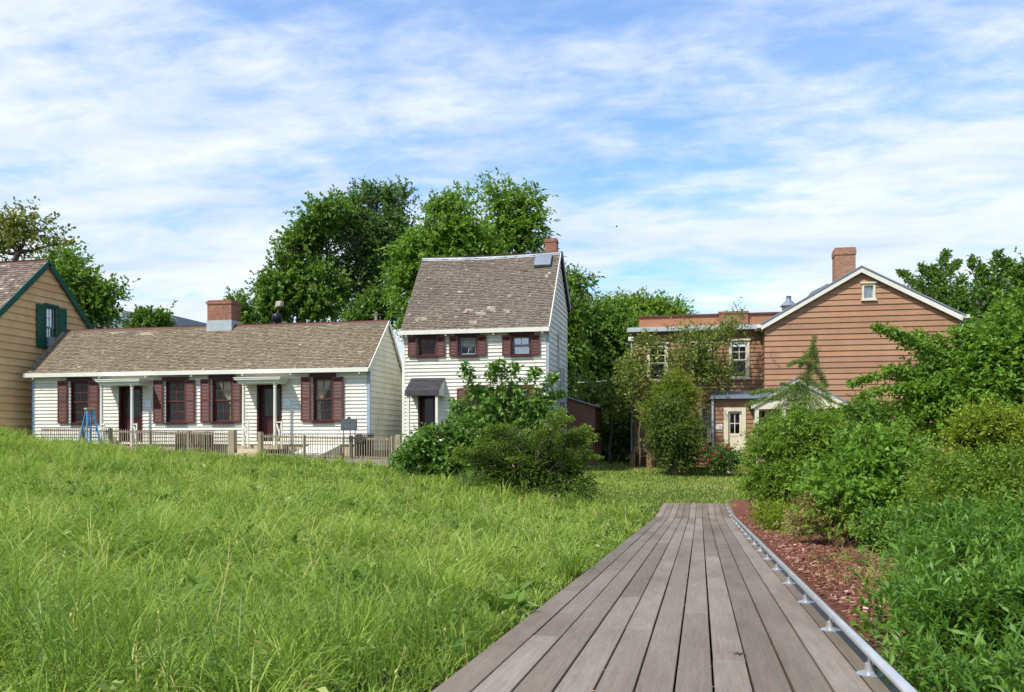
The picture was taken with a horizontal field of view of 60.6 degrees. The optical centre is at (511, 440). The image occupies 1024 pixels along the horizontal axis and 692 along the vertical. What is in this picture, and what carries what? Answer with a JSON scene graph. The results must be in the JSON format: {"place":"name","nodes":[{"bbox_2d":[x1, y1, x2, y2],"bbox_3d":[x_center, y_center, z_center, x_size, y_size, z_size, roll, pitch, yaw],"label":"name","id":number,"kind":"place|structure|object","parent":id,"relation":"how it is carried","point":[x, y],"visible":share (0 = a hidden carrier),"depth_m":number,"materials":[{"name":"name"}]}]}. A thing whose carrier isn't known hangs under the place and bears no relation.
{"place":"outdoors","nodes":[
{"label":"outdoors","id":0,"kind":"place"},
{"bbox_2d":[93,310,206,444],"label":"distant building","id":1,"kind":"structure","parent":0,"point":[181,321],"depth_m":73.77,"materials":[{"name":"grey metal"}]},
{"bbox_2d":[0,413,1005,691],"bbox_3d":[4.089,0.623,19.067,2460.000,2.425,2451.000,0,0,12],"label":"ground","id":2,"kind":"structure","parent":0,"point":[436,685],"depth_m":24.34,"materials":[{"name":"green plant"}]},
{"bbox_2d":[0,196,89,260],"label":"maple tree","id":3,"kind":"object","parent":2,"relation":"on","point":[14,237],"visible":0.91,"depth_m":45.77,"materials":[{"name":"green plant"}]},
{"bbox_2d":[0,259,93,436],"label":"tan house","id":4,"kind":"structure","parent":2,"relation":"on","point":[39,304],"depth_m":34.57,"materials":[{"name":"paint"}]},
{"bbox_2d":[43,303,58,348],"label":"window","id":5,"kind":"structure","parent":4,"relation":"in","point":[49,307],"depth_m":35.88,"materials":[{"name":"green paint"}]},
{"bbox_2d":[47,337,56,346],"bbox_3d":[-18.658,-4.007,35.685,0.420,0.375,0.417,0,0,12],"label":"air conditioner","id":6,"kind":"object","parent":4,"relation":"attached to","point":[50,340],"visible":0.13,"depth_m":35.48,"materials":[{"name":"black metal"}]},
{"bbox_2d":[21,236,140,328],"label":"bushy tree","id":7,"kind":"object","parent":2,"relation":"on","point":[93,295],"visible":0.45,"depth_m":42.56,"materials":[{"name":"green plant"}]},
{"bbox_2d":[78,408,100,443],"bbox_3d":[-15.060,-0.228,31.214,1.188,1.874,0.657,0,0,42],"label":"stepladder","id":8,"kind":"object","parent":2,"relation":"on","point":[91,413],"visible":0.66,"depth_m":31.17,"materials":[{"name":"blue plastic"}]},
{"bbox_2d":[41,427,236,455],"bbox_3d":[-13.484,0.135,31.485,7.798,1.304,0.215,0,0,12],"label":"picket fence","id":9,"kind":"object","parent":2,"relation":"on","point":[232,440],"visible":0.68,"depth_m":31.23,"materials":[{"name":"brown wood"}]},
{"bbox_2d":[116,299,176,327],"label":"round tree","id":10,"kind":"object","parent":2,"relation":"on","point":[157,317],"visible":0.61,"depth_m":57.39,"materials":[{"name":"green plant"}]},
{"bbox_2d":[176,431,212,452],"bbox_3d":[-11.462,0.035,31.642,1.205,0.792,0.630,0,0,12],"label":"slatted bin","id":11,"kind":"object","parent":2,"relation":"on","point":[199,441],"visible":0.34,"depth_m":31.39,"materials":[{"name":"brown wood"}]},
{"bbox_2d":[23,300,401,457],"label":"white cottage","id":12,"kind":"structure","parent":2,"relation":"on","point":[224,369],"depth_m":32.58,"materials":[{"name":"paint"}]},
{"bbox_2d":[67,377,91,424],"bbox_3d":[-16.435,-1.499,33.388,1.038,1.794,0.220,0,0,12],"label":"window","id":13,"kind":"structure","parent":12,"relation":"in","point":[73,381],"depth_m":33.41,"materials":[{"name":"red paint"}]},
{"bbox_2d":[123,387,139,441],"bbox_3d":[-14.281,-0.993,33.090,0.845,2.066,0.040,0,0,12],"label":"door","id":14,"kind":"structure","parent":12,"relation":"in","point":[126,420],"depth_m":33.13,"materials":[{"name":"red paint"}]},
{"bbox_2d":[145,401,150,406],"bbox_3d":[-13.585,-1.372,32.743,0.238,0.249,0.006,0,0,12],"label":"paper notice","id":15,"kind":"object","parent":12,"relation":"attached to","point":[147,403],"visible":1,"depth_m":32.74,"materials":[{"name":"white paper"}]},
{"bbox_2d":[162,377,188,423],"bbox_3d":[-12.465,-1.486,32.537,1.053,1.753,0.220,0,0,12],"label":"window","id":16,"kind":"structure","parent":12,"relation":"in","point":[168,380],"depth_m":32.57,"materials":[{"name":"red paint"}]},
{"bbox_2d":[208,375,235,423],"bbox_3d":[-10.593,-1.505,32.175,1.060,1.783,0.298,0,0,12],"label":"window","id":17,"kind":"structure","parent":12,"relation":"in","point":[225,381],"depth_m":32.17,"materials":[{"name":"red paint"}]},
{"bbox_2d":[261,386,279,440],"bbox_3d":[-8.743,-0.986,31.903,0.827,2.000,0.040,0,0,12],"label":"door","id":18,"kind":"structure","parent":12,"relation":"in","point":[266,421],"depth_m":31.92,"materials":[{"name":"red paint"}]},
{"bbox_2d":[272,301,286,322],"bbox_3d":[-9.088,-3.922,34.150,0.597,3.029,0.409,0,0,39],"label":"roof cowl","id":19,"kind":"object","parent":12,"relation":"on","point":[277,317],"visible":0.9,"depth_m":34.07,"materials":[{"name":"black metal"}]},
{"bbox_2d":[284,399,289,405],"bbox_3d":[-8.105,-1.365,31.568,0.260,0.252,0.006,0,0,12],"label":"paper notice","id":20,"kind":"object","parent":12,"relation":"attached to","point":[286,402],"visible":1,"depth_m":31.56,"materials":[{"name":"white paper"}]},
{"bbox_2d":[309,373,335,422],"bbox_3d":[-6.737,-1.515,31.348,0.993,1.765,0.298,0,0,12],"label":"window","id":21,"kind":"structure","parent":12,"relation":"in","point":[321,381],"depth_m":31.36,"materials":[{"name":"red paint"}]},
{"bbox_2d":[205,286,266,323],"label":"young tree","id":22,"kind":"object","parent":2,"relation":"on","point":[249,314],"visible":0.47,"depth_m":43.68,"materials":[{"name":"green plant"}]},
{"bbox_2d":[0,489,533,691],"bbox_3d":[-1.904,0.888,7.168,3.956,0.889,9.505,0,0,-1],"label":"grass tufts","id":23,"kind":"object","parent":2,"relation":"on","point":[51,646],"visible":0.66,"depth_m":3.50,"materials":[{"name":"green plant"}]},
{"bbox_2d":[243,184,365,323],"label":"maple tree","id":24,"kind":"object","parent":2,"relation":"on","point":[308,289],"visible":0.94,"depth_m":45.34,"materials":[{"name":"green plant"}]},
{"bbox_2d":[243,457,395,465],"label":"timber kerb","id":25,"kind":"structure","parent":2,"relation":"on","point":[379,461],"depth_m":29.12,"materials":[{"name":"grey wood"}]},
{"bbox_2d":[0,423,651,598],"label":"tall grass clumps","id":26,"kind":"object","parent":2,"relation":"on","point":[572,565],"visible":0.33,"depth_m":17.81,"materials":[{"name":"green plant"}]},
{"bbox_2d":[0,430,657,691],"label":"meadow herbs","id":27,"kind":"object","parent":2,"relation":"on","point":[116,683],"visible":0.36,"depth_m":7.33,"materials":[{"name":"green plant"}]},
{"bbox_2d":[4,437,653,691],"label":"grass seed heads","id":28,"kind":"object","parent":2,"relation":"on","point":[256,641],"depth_m":9.58,"materials":[{"name":"green plant"}]},
{"bbox_2d":[0,445,658,654],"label":"meadow weeds","id":29,"kind":"object","parent":2,"relation":"on","point":[509,600],"visible":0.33,"depth_m":7.02,"materials":[{"name":"green plant"}]},
{"bbox_2d":[258,432,401,458],"bbox_3d":[-6.261,0.296,29.923,5.200,1.198,0.190,0,0,12],"label":"picket fence","id":30,"kind":"object","parent":2,"relation":"on","point":[261,436],"visible":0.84,"depth_m":29.87,"materials":[{"name":"brown wood"}]},
{"bbox_2d":[341,417,356,458],"bbox_3d":[-5.465,0.014,29.411,0.572,1.644,0.070,0,0,12],"label":"plaque","id":31,"kind":"object","parent":2,"relation":"on","point":[349,423],"visible":0.97,"depth_m":29.38,"materials":[{"name":"grey metal"}]},
{"bbox_2d":[356,433,374,455],"bbox_3d":[-5.060,0.157,30.167,0.486,0.824,0.630,0,0,12],"label":"slatted bin","id":32,"kind":"object","parent":2,"relation":"on","point":[367,443],"visible":0.59,"depth_m":29.89,"materials":[{"name":"brown wood"}]},
{"bbox_2d":[332,280,407,330],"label":"birch tree","id":33,"kind":"object","parent":2,"relation":"on","point":[367,310],"visible":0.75,"depth_m":41.67,"materials":[{"name":"green plant"}]},
{"bbox_2d":[322,174,422,320],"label":"oak tree","id":34,"kind":"object","parent":2,"relation":"on","point":[375,231],"visible":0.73,"depth_m":47.16,"materials":[{"name":"green plant"}]},
{"bbox_2d":[386,411,497,483],"bbox_3d":[-1.708,0.297,21.751,2.875,2.108,1.613,0,0,-13],"label":"spreading shrub","id":35,"kind":"object","parent":2,"relation":"on","point":[426,451],"visible":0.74,"depth_m":21.43,"materials":[{"name":"green plant"}]},
{"bbox_2d":[373,180,512,341],"bbox_3d":[-3.046,-5.542,40.116,6.656,12.794,4.256,0,0,-4],"label":"ash tree","id":36,"kind":"object","parent":2,"relation":"on","point":[457,232],"visible":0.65,"depth_m":39.28,"materials":[{"name":"green plant"}]},
{"bbox_2d":[449,465,491,488],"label":"shrub","id":37,"kind":"object","parent":2,"relation":"on","point":[465,480],"visible":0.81,"depth_m":19.78,"materials":[{"name":"green plant"}]},
{"bbox_2d":[398,238,570,467],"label":"white house","id":38,"kind":"structure","parent":2,"relation":"on","point":[479,312],"depth_m":30.99,"materials":[{"name":"paint"}]},
{"bbox_2d":[414,334,438,357],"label":"window","id":39,"kind":"structure","parent":38,"relation":"in","point":[427,337],"depth_m":30.89,"materials":[{"name":"red paint"}]},
{"bbox_2d":[422,396,433,428],"bbox_3d":[-2.947,-0.586,31.069,0.531,1.998,0.040,0,0,12],"label":"door","id":40,"kind":"structure","parent":38,"relation":"in","point":[423,397],"depth_m":31.09,"materials":[{"name":"red paint"}]},
{"bbox_2d":[455,333,479,356],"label":"window","id":41,"kind":"structure","parent":38,"relation":"in","point":[465,340],"depth_m":30.61,"materials":[{"name":"red paint"}]},
{"bbox_2d":[463,385,486,416],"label":"window","id":42,"kind":"structure","parent":38,"relation":"in","point":[464,386],"depth_m":30.55,"materials":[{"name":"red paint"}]},
{"bbox_2d":[508,332,533,356],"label":"window","id":43,"kind":"structure","parent":38,"relation":"in","point":[514,335],"depth_m":30.19,"materials":[{"name":"red paint"}]},
{"bbox_2d":[511,384,531,427],"bbox_3d":[0.304,-1.176,30.208,0.892,1.504,0.220,0,0,12],"label":"window","id":44,"kind":"structure","parent":38,"relation":"in","point":[530,385],"depth_m":30.09,"materials":[{"name":"red paint"}]},
{"bbox_2d":[446,357,568,467],"bbox_3d":[-0.152,-0.385,22.363,3.188,3.476,1.887,0,0,12],"label":"magnolia tree","id":45,"kind":"object","parent":2,"relation":"on","point":[503,403],"visible":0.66,"depth_m":22.20,"materials":[{"name":"green plant"}]},
{"bbox_2d":[473,167,566,256],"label":"ash tree","id":46,"kind":"object","parent":2,"relation":"on","point":[517,220],"visible":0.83,"depth_m":42.52,"materials":[{"name":"green plant"}]},
{"bbox_2d":[446,410,608,500],"bbox_3d":[0.389,0.414,20.093,3.662,2.266,2.760,0,0,12],"label":"juniper","id":47,"kind":"object","parent":2,"relation":"on","point":[538,461],"visible":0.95,"depth_m":19.66,"materials":[{"name":"green plant"}]},
{"bbox_2d":[566,396,601,465],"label":"shed","id":48,"kind":"structure","parent":2,"relation":"on","point":[581,412],"depth_m":34.03,"materials":[{"name":"brown wood"}]},
{"bbox_2d":[565,261,607,383],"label":"walnut tree","id":49,"kind":"object","parent":2,"relation":"on","point":[578,291],"visible":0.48,"depth_m":41.52,"materials":[{"name":"green plant"}]},
{"bbox_2d":[571,376,633,461],"bbox_3d":[4.372,-0.632,37.524,4.122,4.307,3.493,0,0,12],"label":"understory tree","id":50,"kind":"object","parent":2,"relation":"on","point":[621,444],"visible":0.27,"depth_m":36.84,"materials":[{"name":"green plant"}]},
{"bbox_2d":[567,291,647,398],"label":"broad tree","id":51,"kind":"object","parent":2,"relation":"on","point":[614,323],"visible":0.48,"depth_m":45.80,"materials":[{"name":"green plant"}]},
{"bbox_2d":[567,328,673,463],"bbox_3d":[4.154,-1.701,34.975,4.583,5.546,2.846,0,0,12],"label":"dogwood tree","id":52,"kind":"object","parent":2,"relation":"on","point":[597,396],"visible":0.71,"depth_m":34.74,"materials":[{"name":"green plant"}]},
{"bbox_2d":[603,344,658,467],"bbox_3d":[4.834,-1.283,33.953,2.441,4.927,2.096,0,0,-8],"label":"young tree","id":53,"kind":"object","parent":2,"relation":"on","point":[625,389],"visible":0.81,"depth_m":33.86,"materials":[{"name":"green plant"}]},
{"bbox_2d":[627,443,655,467],"bbox_3d":[5.097,0.629,34.508,1.076,1.076,0.980,0,0,12],"label":"kennel","id":54,"kind":"object","parent":2,"relation":"on","point":[634,458],"visible":0.69,"depth_m":34.17,"materials":[{"name":"brown paint"}]},
{"bbox_2d":[592,286,699,318],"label":"tree","id":55,"kind":"object","parent":2,"relation":"on","point":[652,305],"visible":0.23,"depth_m":61.21,"materials":[{"name":"green plant"}]},
{"bbox_2d":[432,503,900,691],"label":"boardwalk","id":56,"kind":"structure","parent":2,"relation":"on","point":[584,631],"depth_m":4.53,"materials":[{"name":"grey wood"}]},
{"bbox_2d":[725,500,916,691],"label":"kerb rail","id":57,"kind":"object","parent":56,"relation":"on","point":[895,677],"visible":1,"depth_m":4.29,"materials":[{"name":"metal"}]},
{"bbox_2d":[633,361,715,475],"bbox_3d":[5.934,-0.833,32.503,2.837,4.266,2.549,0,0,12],"label":"tall shrub","id":58,"kind":"object","parent":2,"relation":"on","point":[683,384],"visible":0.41,"depth_m":32.39,"materials":[{"name":"green plant"}]},
{"bbox_2d":[651,297,767,470],"bbox_3d":[7.359,-2.120,33.605,3.810,6.784,2.899,0,0,-19],"label":"young tree","id":59,"kind":"object","parent":2,"relation":"on","point":[699,364],"visible":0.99,"depth_m":33.44,"materials":[{"name":"green plant"}]},
{"bbox_2d":[699,439,743,476],"bbox_3d":[7.583,0.654,31.185,1.727,1.463,1.628,0,0,35],"label":"rose bush","id":60,"kind":"object","parent":2,"relation":"on","point":[725,459],"visible":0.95,"depth_m":30.95,"materials":[{"name":"green plant"}]},
{"bbox_2d":[742,334,837,472],"bbox_3d":[7.641,-0.612,23.996,2.623,4.651,1.570,0,0,12],"label":"weeping conifer","id":61,"kind":"object","parent":2,"relation":"on","point":[794,388],"visible":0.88,"depth_m":23.93,"materials":[{"name":"green plant"}]},
{"bbox_2d":[627,247,969,472],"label":"brown house","id":62,"kind":"structure","parent":2,"relation":"on","point":[844,309],"depth_m":33.26,"materials":[{"name":"paint"}]},
{"bbox_2d":[646,342,668,381],"bbox_3d":[5.906,-3.176,35.552,0.928,1.593,0.220,0,0,12],"label":"window","id":63,"kind":"structure","parent":62,"relation":"in","point":[661,346],"depth_m":35.56,"materials":[{"name":"beige paint"}]},
{"bbox_2d":[691,341,712,380],"bbox_3d":[7.612,-3.197,35.186,0.885,1.578,0.220,0,0,12],"label":"window","id":64,"kind":"structure","parent":62,"relation":"in","point":[693,341],"depth_m":35.15,"materials":[{"name":"beige paint"}]},
{"bbox_2d":[698,404,710,441],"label":"window","id":65,"kind":"structure","parent":62,"relation":"in","point":[708,409],"depth_m":35.08,"materials":[{"name":"beige paint"}]},
{"bbox_2d":[716,424,721,428],"bbox_3d":[7.879,-0.536,33.350,0.245,0.198,0.019,0,0,12],"label":"wall sign","id":66,"kind":"object","parent":62,"relation":"attached to","point":[718,426],"visible":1,"depth_m":33.34,"materials":[{"name":"white paint"}]},
{"bbox_2d":[728,411,740,452],"bbox_3d":[8.463,-0.326,33.307,0.483,1.563,0.098,0,0,12],"label":"door","id":67,"kind":"structure","parent":62,"relation":"in","point":[734,437],"depth_m":33.32,"materials":[{"name":"beige paint"}]},
{"bbox_2d":[728,338,750,378],"bbox_3d":[9.037,-3.242,34.880,0.884,1.606,0.220,0,0,12],"label":"window","id":68,"kind":"structure","parent":62,"relation":"in","point":[746,351],"depth_m":34.86,"materials":[{"name":"beige paint"}]},
{"bbox_2d":[754,409,768,437],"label":"window","id":69,"kind":"structure","parent":62,"relation":"in","point":[766,410],"depth_m":33.06,"materials":[{"name":"beige paint"}]},
{"bbox_2d":[860,281,876,300],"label":"window","id":70,"kind":"structure","parent":62,"relation":"in","point":[864,284],"depth_m":32.88,"materials":[{"name":"beige paint"}]},
{"bbox_2d":[729,498,1021,691],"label":"mulch bed","id":71,"kind":"object","parent":2,"relation":"on","point":[742,508],"visible":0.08,"depth_m":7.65,"materials":[{"name":"red wood"}]},
{"bbox_2d":[745,491,819,534],"bbox_3d":[4.527,1.347,14.347,1.163,1.069,2.401,0,0,0],"label":"shrub","id":72,"kind":"object","parent":71,"relation":"on","point":[770,515],"visible":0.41,"depth_m":14.56,"materials":[{"name":"green plant"}]},
{"bbox_2d":[730,396,860,510],"bbox_3d":[6.285,0.418,19.252,2.938,2.837,2.585,0,0,12],"label":"bamboo like shrub","id":73,"kind":"object","parent":71,"relation":"on","point":[778,449],"visible":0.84,"depth_m":19.05,"materials":[{"name":"green plant"}]},
{"bbox_2d":[808,541,834,564],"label":"dry shrub","id":74,"kind":"object","parent":71,"relation":"on","point":[818,558],"visible":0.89,"depth_m":8.60,"materials":[{"name":"brown plant"}]},
{"bbox_2d":[773,480,873,546],"bbox_3d":[3.998,0.973,11.240,1.049,1.156,1.832,0,0,-17],"label":"flowering subshrub","id":75,"kind":"object","parent":71,"relation":"on","point":[800,519],"visible":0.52,"depth_m":11.04,"materials":[{"name":"green plant"}]},
{"bbox_2d":[829,534,854,555],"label":"dry shrub","id":76,"kind":"object","parent":71,"relation":"on","point":[836,544],"visible":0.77,"depth_m":9.48,"materials":[{"name":"brown plant"}]},
{"bbox_2d":[808,391,912,457],"bbox_3d":[8.593,0.251,21.514,2.966,3.016,2.046,0,0,-12],"label":"leafy shrub","id":77,"kind":"object","parent":71,"relation":"on","point":[857,411],"visible":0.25,"depth_m":21.26,"materials":[{"name":"green plant"}]},
{"bbox_2d":[852,544,872,566],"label":"dry shrub","id":78,"kind":"object","parent":71,"relation":"on","point":[857,559],"visible":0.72,"depth_m":8.28,"materials":[{"name":"brown plant"}]},
{"bbox_2d":[783,413,948,547],"bbox_3d":[4.617,0.647,11.196,2.234,2.021,1.921,0,0,12],"label":"broadleaf shrub","id":79,"kind":"object","parent":71,"relation":"on","point":[871,466],"visible":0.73,"depth_m":10.97,"materials":[{"name":"green plant"}]},
{"bbox_2d":[846,576,900,644],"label":"sapling","id":80,"kind":"object","parent":71,"relation":"on","point":[863,601],"visible":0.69,"depth_m":4.56,"materials":[{"name":"green plant"}]},
{"bbox_2d":[844,495,918,556],"bbox_3d":[4.341,1.026,9.861,1.122,0.862,1.308,0,0,12],"label":"shrub","id":81,"kind":"object","parent":71,"relation":"on","point":[869,530],"visible":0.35,"depth_m":9.88,"materials":[{"name":"green plant"}]},
{"bbox_2d":[865,486,998,575],"bbox_3d":[3.106,0.796,6.568,1.403,0.940,0.935,0,0,-42],"label":"milkweed","id":82,"kind":"object","parent":71,"relation":"on","point":[913,522],"visible":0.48,"depth_m":6.57,"materials":[{"name":"green plant"}]},
{"bbox_2d":[845,530,1023,691],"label":"milkweed","id":83,"kind":"object","parent":71,"relation":"on","point":[957,627],"visible":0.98,"depth_m":3.73,"materials":[{"name":"green plant"}]},
{"bbox_2d":[845,281,1023,464],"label":"elm tree","id":84,"kind":"object","parent":71,"relation":"on","point":[986,360],"visible":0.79,"depth_m":13.76,"materials":[{"name":"green plant"}]},
{"bbox_2d":[854,480,1023,623],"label":"milkweed","id":85,"kind":"object","parent":71,"relation":"on","point":[1009,524],"visible":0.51,"depth_m":4.83,"materials":[{"name":"green plant"}]},
{"bbox_2d":[894,431,1023,528],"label":"feathery shrub","id":86,"kind":"object","parent":71,"relation":"on","point":[989,471],"visible":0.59,"depth_m":7.82,"materials":[{"name":"green plant"}]},
{"bbox_2d":[936,395,1023,462],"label":"golden shrub","id":87,"kind":"object","parent":71,"relation":"on","point":[987,422],"visible":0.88,"depth_m":9.38,"materials":[{"name":"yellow plant"}]},
{"bbox_2d":[895,248,985,330],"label":"cherry tree","id":88,"kind":"object","parent":2,"relation":"on","point":[938,283],"visible":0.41,"depth_m":43.78,"materials":[{"name":"green plant"}]},
{"bbox_2d":[955,247,1023,344],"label":"cherry tree","id":89,"kind":"object","parent":2,"relation":"on","point":[1008,276],"visible":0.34,"depth_m":40.84,"materials":[{"name":"green plant"}]},
{"bbox_2d":[0,0,1023,395],"label":"sky","id":90,"kind":"structure","parent":0,"point":[730,147],"materials":[{"name":"blue"}]}
]}

